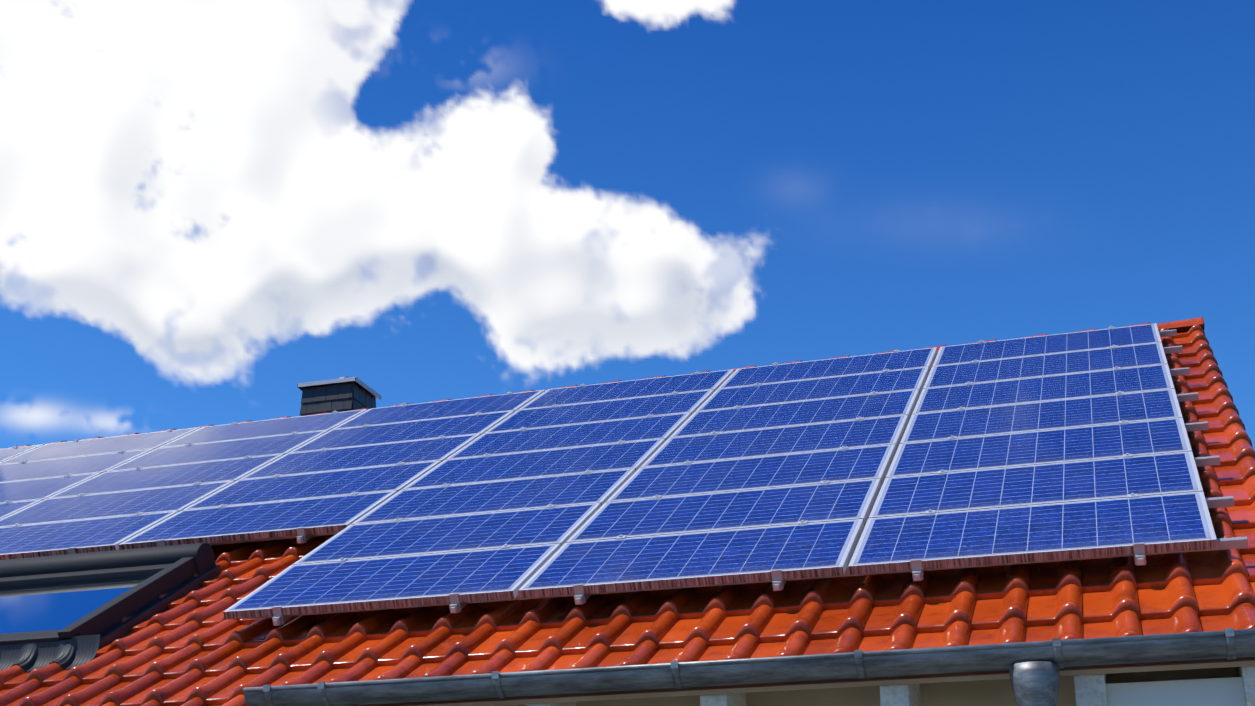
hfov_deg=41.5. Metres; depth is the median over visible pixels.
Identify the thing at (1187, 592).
roof tiles
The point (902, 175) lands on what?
sky
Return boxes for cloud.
[0,0,757,426]
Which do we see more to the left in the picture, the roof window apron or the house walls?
the roof window apron
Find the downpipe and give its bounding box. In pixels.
[1009,661,1059,705]
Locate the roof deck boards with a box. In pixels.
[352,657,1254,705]
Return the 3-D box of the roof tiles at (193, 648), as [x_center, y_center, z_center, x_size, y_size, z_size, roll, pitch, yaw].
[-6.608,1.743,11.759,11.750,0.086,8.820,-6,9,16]
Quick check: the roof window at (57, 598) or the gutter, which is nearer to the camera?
the gutter
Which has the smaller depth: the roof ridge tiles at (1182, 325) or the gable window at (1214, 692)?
the gable window at (1214, 692)
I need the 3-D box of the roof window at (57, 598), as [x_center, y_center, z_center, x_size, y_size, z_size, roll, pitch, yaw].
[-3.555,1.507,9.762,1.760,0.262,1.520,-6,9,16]
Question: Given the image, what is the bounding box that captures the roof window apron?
[0,634,99,672]
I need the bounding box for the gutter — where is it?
[243,628,1254,705]
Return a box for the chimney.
[297,376,380,415]
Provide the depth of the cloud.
8952.83 m
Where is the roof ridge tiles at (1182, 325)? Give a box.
[11,317,1203,447]
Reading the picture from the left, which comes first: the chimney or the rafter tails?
the chimney
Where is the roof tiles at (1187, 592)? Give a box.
[281,324,1254,685]
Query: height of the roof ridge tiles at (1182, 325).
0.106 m
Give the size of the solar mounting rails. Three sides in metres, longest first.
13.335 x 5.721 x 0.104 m
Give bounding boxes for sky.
[0,0,1254,449]
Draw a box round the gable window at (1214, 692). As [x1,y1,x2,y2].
[1106,677,1245,705]
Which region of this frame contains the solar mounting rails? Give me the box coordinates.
[4,326,1247,625]
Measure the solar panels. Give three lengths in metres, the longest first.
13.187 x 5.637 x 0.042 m
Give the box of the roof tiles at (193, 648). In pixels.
[0,535,375,705]
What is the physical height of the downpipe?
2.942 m
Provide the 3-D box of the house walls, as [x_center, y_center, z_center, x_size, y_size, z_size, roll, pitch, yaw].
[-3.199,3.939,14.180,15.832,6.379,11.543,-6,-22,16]
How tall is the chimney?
1.985 m
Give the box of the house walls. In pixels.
[501,667,1237,705]
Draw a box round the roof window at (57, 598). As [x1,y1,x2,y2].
[0,543,221,648]
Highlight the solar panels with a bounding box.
[0,323,1217,619]
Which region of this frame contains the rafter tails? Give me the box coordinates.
[524,666,1254,705]

